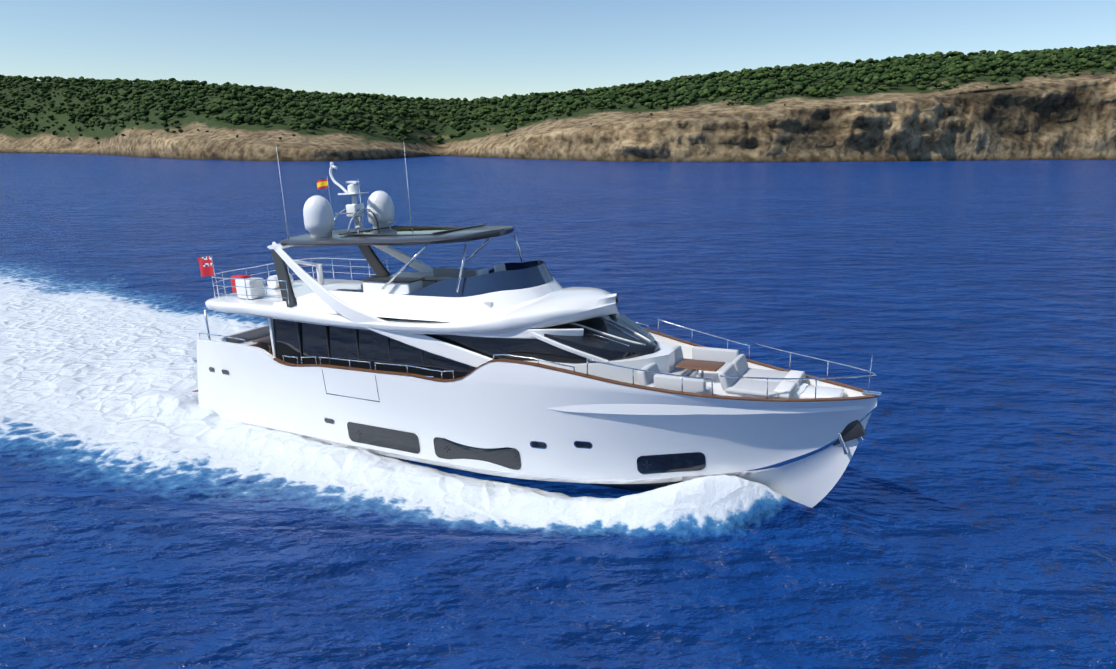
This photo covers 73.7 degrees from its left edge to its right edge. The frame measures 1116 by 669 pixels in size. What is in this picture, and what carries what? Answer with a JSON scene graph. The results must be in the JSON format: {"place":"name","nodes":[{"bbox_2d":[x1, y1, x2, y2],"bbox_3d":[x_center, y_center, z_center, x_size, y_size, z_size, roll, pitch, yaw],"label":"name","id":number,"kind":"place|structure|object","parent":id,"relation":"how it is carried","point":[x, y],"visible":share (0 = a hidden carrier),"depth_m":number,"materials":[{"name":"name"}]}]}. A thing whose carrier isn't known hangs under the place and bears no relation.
{"place":"outdoors","nodes":[
{"label":"outdoors","id":0,"kind":"place"},
{"bbox_2d":[444,446,449,452],"bbox_3d":[-3.819,3.944,25.604,0.260,0.260,0.024,5,15,28],"label":"porthole","id":1,"kind":"object","parent":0,"point":[447,449],"visible":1,"depth_m":25.61,"materials":[{"name":"grey glass"}]},
{"bbox_2d":[0,153,1115,668],"bbox_3d":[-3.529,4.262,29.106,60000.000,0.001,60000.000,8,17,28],"label":"sea","id":2,"kind":"structure","parent":0,"point":[978,297],"depth_m":65.48,"materials":[{"name":"blue liquid"}]},
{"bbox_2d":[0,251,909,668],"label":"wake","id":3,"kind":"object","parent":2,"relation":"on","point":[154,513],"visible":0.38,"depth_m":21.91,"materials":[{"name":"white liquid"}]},
{"bbox_2d":[197,332,877,507],"bbox_3d":[-2.567,2.535,28.109,26.900,5.386,6.549,5,15,28],"label":"hull","id":4,"kind":"object","parent":2,"relation":"in","point":[789,450],"visible":0.71,"depth_m":23.61,"materials":[{"name":"white"}]},
{"bbox_2d":[204,310,210,339],"bbox_3d":[-14.539,0.150,31.012,0.090,2.400,0.090,5,15,28],"label":"pole","id":5,"kind":"object","parent":4,"relation":"on","point":[206,321],"visible":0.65,"depth_m":30.84,"materials":[{"name":"silver metal"}]},
{"bbox_2d":[199,333,245,344],"bbox_3d":[-13.626,0.178,30.164,3.038,0.382,0.057,9,17,30],"label":"railing","id":6,"kind":"object","parent":4,"relation":"on","point":[222,336],"visible":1,"depth_m":30.05,"materials":[{"name":"silver metal"}]},
{"bbox_2d":[220,325,269,343],"bbox_3d":[-13.680,-0.017,33.722,0.220,0.550,3.600,5,15,28],"label":"sofa","id":7,"kind":"object","parent":4,"relation":"attached to","point":[255,333],"visible":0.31,"depth_m":33.27,"materials":[{"name":"grey fabric"}]},
{"bbox_2d":[239,335,271,349],"bbox_3d":[-13.268,0.405,33.601,0.800,0.450,3.600,5,15,28],"label":"cockpit sofa","id":8,"kind":"object","parent":4,"relation":"on","point":[259,345],"visible":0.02,"depth_m":32.98,"materials":[{"name":"grey fabric"}]},
{"bbox_2d":[252,336,270,343],"bbox_3d":[-12.234,0.105,32.937,1.200,0.060,2.200,5,15,28],"label":"cockpit table","id":9,"kind":"object","parent":4,"relation":"on","point":[265,340],"visible":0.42,"depth_m":32.24,"materials":[{"name":"brown wood"}]},
{"bbox_2d":[324,418,333,423],"bbox_3d":[-8.630,3.268,28.090,0.520,0.206,0.015,8,17,28],"label":"porthole","id":10,"kind":"object","parent":4,"relation":"attached to","point":[327,420],"visible":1,"depth_m":28.09,"materials":[{"name":"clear glass"}]},
{"bbox_2d":[326,393,379,401],"bbox_3d":[-7.484,2.296,27.076,2.628,0.168,0.007,8,17,28],"label":"seam","id":11,"kind":"object","parent":4,"relation":"on","point":[352,397],"visible":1,"depth_m":27.07,"materials":[{"name":"grey"}]},
{"bbox_2d":[347,422,419,453],"bbox_3d":[-6.354,3.727,26.942,3.350,0.809,0.085,5,15,28],"label":"hull window","id":12,"kind":"structure","parent":4,"relation":"attached to","point":[391,439],"depth_m":26.88,"materials":[{"name":"grey glass"}]},
{"bbox_2d":[197,147,674,384],"bbox_3d":[-5.170,-2.785,28.185,19.926,8.932,6.206,5,15,28],"label":"superstructure","id":13,"kind":"object","parent":4,"relation":"on","point":[461,322],"visible":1,"depth_m":26.00,"materials":[{"name":"white plastic"}]},
{"bbox_2d":[637,345,682,385],"bbox_3d":[3.391,1.036,24.348,0.280,0.600,3.400,-9,8,31],"label":"sofa armrest","id":14,"kind":"object","parent":13,"relation":"attached to","point":[645,378],"visible":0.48,"depth_m":23.27,"materials":[{"name":"grey fabric"}]},
{"bbox_2d":[433,437,520,469],"bbox_3d":[-2.776,4.009,25.115,3.423,0.958,0.099,7,16,24],"label":"hull window","id":15,"kind":"structure","parent":4,"relation":"attached to","point":[508,457],"depth_m":25.02,"materials":[{"name":"grey glass"}]},
{"bbox_2d":[531,442,545,447],"bbox_3d":[-0.634,3.559,23.949,0.525,0.206,0.026,5,16,20],"label":"porthole","id":16,"kind":"object","parent":4,"relation":"attached to","point":[538,445],"visible":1,"depth_m":23.95,"materials":[{"name":"black glass"}]},
{"bbox_2d":[530,441,546,448],"bbox_3d":[-0.631,3.558,23.953,0.607,0.277,0.036,5,16,20],"label":"frame","id":17,"kind":"object","parent":4,"relation":"attached to","point":[539,442],"visible":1,"depth_m":23.94,"materials":[{"name":"silver metal"}]},
{"bbox_2d":[273,357,876,401],"bbox_3d":[-1.211,1.430,24.183,21.418,1.627,1.861,5,16,20],"label":"cap rail","id":18,"kind":"object","parent":4,"relation":"on","point":[278,360],"visible":0.98,"depth_m":22.25,"materials":[{"name":"brown wood"}]},
{"bbox_2d":[282,355,298,364],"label":"rail","id":19,"kind":"object","parent":18,"relation":"on","point":[291,357],"visible":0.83,"depth_m":28.22,"materials":[{"name":"silver metal"}]},
{"bbox_2d":[301,356,316,364],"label":"rail","id":20,"kind":"object","parent":18,"relation":"on","point":[309,357],"visible":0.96,"depth_m":27.66,"materials":[{"name":"silver metal"}]},
{"bbox_2d":[319,357,371,370],"bbox_3d":[-7.689,1.044,26.850,2.538,0.365,0.064,5,15,28],"label":"rail","id":21,"kind":"object","parent":18,"relation":"on","point":[347,360],"visible":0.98,"depth_m":26.73,"materials":[{"name":"silver metal"}]},
{"bbox_2d":[374,362,454,379],"bbox_3d":[-4.931,1.234,25.338,3.438,0.362,0.059,5,15,28],"label":"rail","id":22,"kind":"object","parent":18,"relation":"on","point":[452,371],"visible":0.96,"depth_m":25.22,"materials":[{"name":"silver metal"}]},
{"bbox_2d":[493,354,574,372],"bbox_3d":[-0.775,0.861,23.045,2.851,0.299,0.066,7,16,24],"label":"wing rail","id":23,"kind":"object","parent":18,"relation":"on","point":[494,355],"visible":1,"depth_m":22.98,"materials":[{"name":"silver metal"}]},
{"bbox_2d":[587,359,712,395],"bbox_3d":[2.665,1.263,21.854,3.768,0.828,0.129,4,15,15],"label":"bow rail","id":24,"kind":"object","parent":18,"relation":"on","point":[651,372],"visible":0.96,"depth_m":21.73,"materials":[{"name":"silver metal"}]},
{"bbox_2d":[815,379,816,398],"bbox_3d":[7.314,1.548,21.111,0.038,0.620,0.036,5,15,28],"label":"railing post","id":25,"kind":"object","parent":18,"relation":"on","point":[815,387],"visible":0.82,"depth_m":21.08,"materials":[{"name":"silver metal"}]},
{"bbox_2d":[720,375,866,379],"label":"bow rail","id":26,"kind":"object","parent":25,"relation":"attached to","point":[794,378],"visible":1,"depth_m":21.06,"materials":[{"name":"silver metal"}]},
{"bbox_2d":[862,390,881,396],"bbox_3d":[9.008,1.695,21.345,0.500,0.100,0.220,5,15,28],"label":"bow roller","id":27,"kind":"object","parent":18,"relation":"on","point":[872,393],"visible":1,"depth_m":21.28,"materials":[{"name":"silver metal"}]},
{"bbox_2d":[868,355,872,391],"bbox_3d":[8.918,1.130,21.249,0.029,1.151,0.022,8,17,28],"label":"jackstaff","id":28,"kind":"object","parent":27,"relation":"on","point":[870,373],"visible":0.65,"depth_m":21.23,"materials":[{"name":"silver metal"}]},
{"bbox_2d":[575,442,590,447],"bbox_3d":[0.786,3.473,23.398,0.531,0.206,0.034,4,15,16],"label":"porthole","id":29,"kind":"object","parent":4,"relation":"attached to","point":[583,444],"visible":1,"depth_m":23.40,"materials":[{"name":"black glass"}]},
{"bbox_2d":[574,441,592,448],"bbox_3d":[0.788,3.472,23.402,0.614,0.277,0.047,4,15,16],"label":"frame","id":30,"kind":"object","parent":4,"relation":"attached to","point":[585,442],"visible":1,"depth_m":23.38,"materials":[{"name":"silver metal"}]},
{"bbox_2d":[637,452,705,473],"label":"hull window","id":31,"kind":"structure","parent":4,"relation":"attached to","point":[678,462],"depth_m":22.98,"materials":[{"name":"black glass"}]},
{"bbox_2d":[686,370,807,398],"bbox_3d":[5.386,1.722,23.400,4.600,0.590,4.000,5,15,28],"label":"fore coach","id":32,"kind":"object","parent":4,"relation":"on","point":[718,389],"visible":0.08,"depth_m":22.63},
{"bbox_2d":[647,358,692,386],"bbox_3d":[3.752,1.309,24.215,0.700,0.220,3.400,5,15,28],"label":"sofa seat","id":33,"kind":"object","parent":32,"relation":"on","point":[680,371],"visible":0.06,"depth_m":24.18,"materials":[{"name":"grey fabric"}]},
{"bbox_2d":[654,374,705,393],"bbox_3d":[3.632,1.525,22.242,1.600,0.550,0.220,5,15,28],"label":"sofa back","id":34,"kind":"object","parent":32,"relation":"on","point":[670,382],"visible":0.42,"depth_m":22.11,"materials":[{"name":"grey fabric"}]},
{"bbox_2d":[675,358,724,371],"bbox_3d":[4.523,0.968,23.690,1.350,0.051,1.000,5,15,28],"label":"table top","id":35,"kind":"object","parent":32,"relation":"on","point":[703,365],"visible":1,"depth_m":23.59,"materials":[{"name":"brown wood"}]},
{"bbox_2d":[706,386,711,393],"bbox_3d":[3.826,1.684,22.622,1.600,0.220,0.620,5,15,28],"label":"sofa seat","id":36,"kind":"object","parent":32,"relation":"on","point":[708,390],"visible":0.17,"depth_m":22.29,"materials":[{"name":"grey fabric"}]},
{"bbox_2d":[692,346,738,362],"bbox_3d":[5.341,0.733,25.263,1.600,0.550,0.220,5,15,28],"label":"sofa back","id":37,"kind":"object","parent":32,"relation":"on","point":[715,354],"visible":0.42,"depth_m":25.16,"materials":[{"name":"grey fabric"}]},
{"bbox_2d":[707,360,729,370],"bbox_3d":[5.169,1.060,24.999,1.600,0.220,0.620,5,15,28],"label":"sofa seat","id":38,"kind":"object","parent":32,"relation":"on","point":[723,366],"depth_m":24.59,"materials":[{"name":"grey fabric"}]},
{"bbox_2d":[725,378,797,398],"bbox_3d":[6.081,1.613,22.247,1.900,0.160,1.160,5,15,28],"label":"sunpad","id":39,"kind":"object","parent":32,"relation":"on","point":[749,387],"visible":0.71,"depth_m":22.06,"materials":[{"name":"grey fabric"}]},
{"bbox_2d":[718,364,737,390],"bbox_3d":[5.194,1.295,22.666,0.220,0.580,1.120,-16,5,32],"label":"sunpad back","id":40,"kind":"object","parent":39,"relation":"on","point":[728,370],"visible":0.75,"depth_m":22.35,"materials":[{"name":"grey fabric"}]},
{"bbox_2d":[740,368,805,386],"bbox_3d":[6.676,1.337,23.300,1.900,0.160,1.160,5,15,28],"label":"sunpad","id":41,"kind":"object","parent":32,"relation":"on","point":[754,372],"visible":0.54,"depth_m":23.29,"materials":[{"name":"grey fabric"}]},
{"bbox_2d":[730,354,748,375],"bbox_3d":[5.789,1.019,23.718,0.220,0.580,1.120,-16,5,32],"label":"sunpad back","id":42,"kind":"object","parent":41,"relation":"on","point":[739,362],"visible":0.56,"depth_m":23.56,"materials":[{"name":"grey fabric"}]},
{"bbox_2d":[644,328,863,391],"bbox_3d":[1.126,0.346,28.317,21.418,1.627,1.861,11,18,35],"label":"cap rail","id":43,"kind":"object","parent":4,"relation":"on","point":[773,367],"visible":0.23,"depth_m":24.35,"materials":[{"name":"brown wood"}]},
{"bbox_2d":[657,319,749,359],"bbox_3d":[5.078,0.143,26.123,3.768,0.828,0.129,13,19,40],"label":"bow rail","id":44,"kind":"object","parent":43,"relation":"on","point":[704,333],"visible":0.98,"depth_m":26.03,"materials":[{"name":"silver metal"}]},
{"bbox_2d":[801,385,844,398],"bbox_3d":[7.836,1.848,22.048,1.100,0.360,1.000,5,15,28],"label":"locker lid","id":45,"kind":"object","parent":4,"relation":"on","point":[821,392],"visible":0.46,"depth_m":21.87,"materials":[{"name":"white plastic"}]},
{"bbox_2d":[837,432,848,454],"bbox_3d":[8.461,3.150,22.036,0.100,0.700,0.500,-18,4,32],"label":"anchor shank","id":46,"kind":"object","parent":4,"relation":"on","point":[844,447],"visible":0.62,"depth_m":21.83,"materials":[{"name":"silver metal"}]},
{"bbox_2d":[833,420,865,445],"bbox_3d":[8.492,2.861,21.943,1.000,0.500,0.340,-27,-1,32],"label":"anchor","id":47,"kind":"object","parent":4,"relation":"attached to","point":[855,429],"visible":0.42,"depth_m":21.68,"materials":[{"name":"grey metal"}]},
{"bbox_2d":[0,53,1115,161],"bbox_3d":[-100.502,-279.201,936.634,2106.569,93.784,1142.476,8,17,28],"label":"coast","id":48,"kind":"structure","parent":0,"point":[1053,115],"depth_m":425.85},
{"bbox_2d":[0,45,1115,143],"bbox_3d":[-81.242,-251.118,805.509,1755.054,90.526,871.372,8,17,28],"label":"trees","id":49,"kind":"object","parent":48,"relation":"on","point":[954,63],"visible":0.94,"depth_m":539.84,"materials":[{"name":"green plant"}]},
{"bbox_2d":[0,0,1115,100],"label":"sky","id":50,"kind":"structure","parent":0,"point":[444,49],"materials":[{"name":"blue"}]},
{"bbox_2d":[643,461,650,467],"bbox_3d":[2.771,4.053,23.152,0.273,0.260,0.043,2,15,9],"label":"porthole","id":51,"kind":"object","parent":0,"point":[646,464],"visible":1,"depth_m":23.15,"materials":[{"name":"black glass"}]},
{"bbox_2d":[774,381,795,393],"bbox_3d":[6.690,1.558,21.889,0.450,0.100,1.000,5,15,28],"label":"sunpad head","id":52,"kind":"object","parent":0,"point":[785,387],"visible":0.98,"depth_m":21.73},
{"bbox_2d":[784,370,804,381],"bbox_3d":[7.285,1.282,22.941,0.450,0.100,1.000,5,15,28],"label":"sunpad head","id":53,"kind":"object","parent":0,"point":[794,374],"visible":0.83,"depth_m":22.89},
{"label":"bow rail post","id":54,"kind":"object","parent":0,"visible":0},
{"bbox_2d":[755,343,868,371],"bbox_3d":[7.823,0.680,23.142,0.188,0.134,4.091,-11,18,-35],"label":"bow rail","id":55,"kind":"object","parent":54,"relation":"attached to","point":[813,357],"visible":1,"depth_m":23.07,"materials":[{"name":"silver metal"}]}
]}

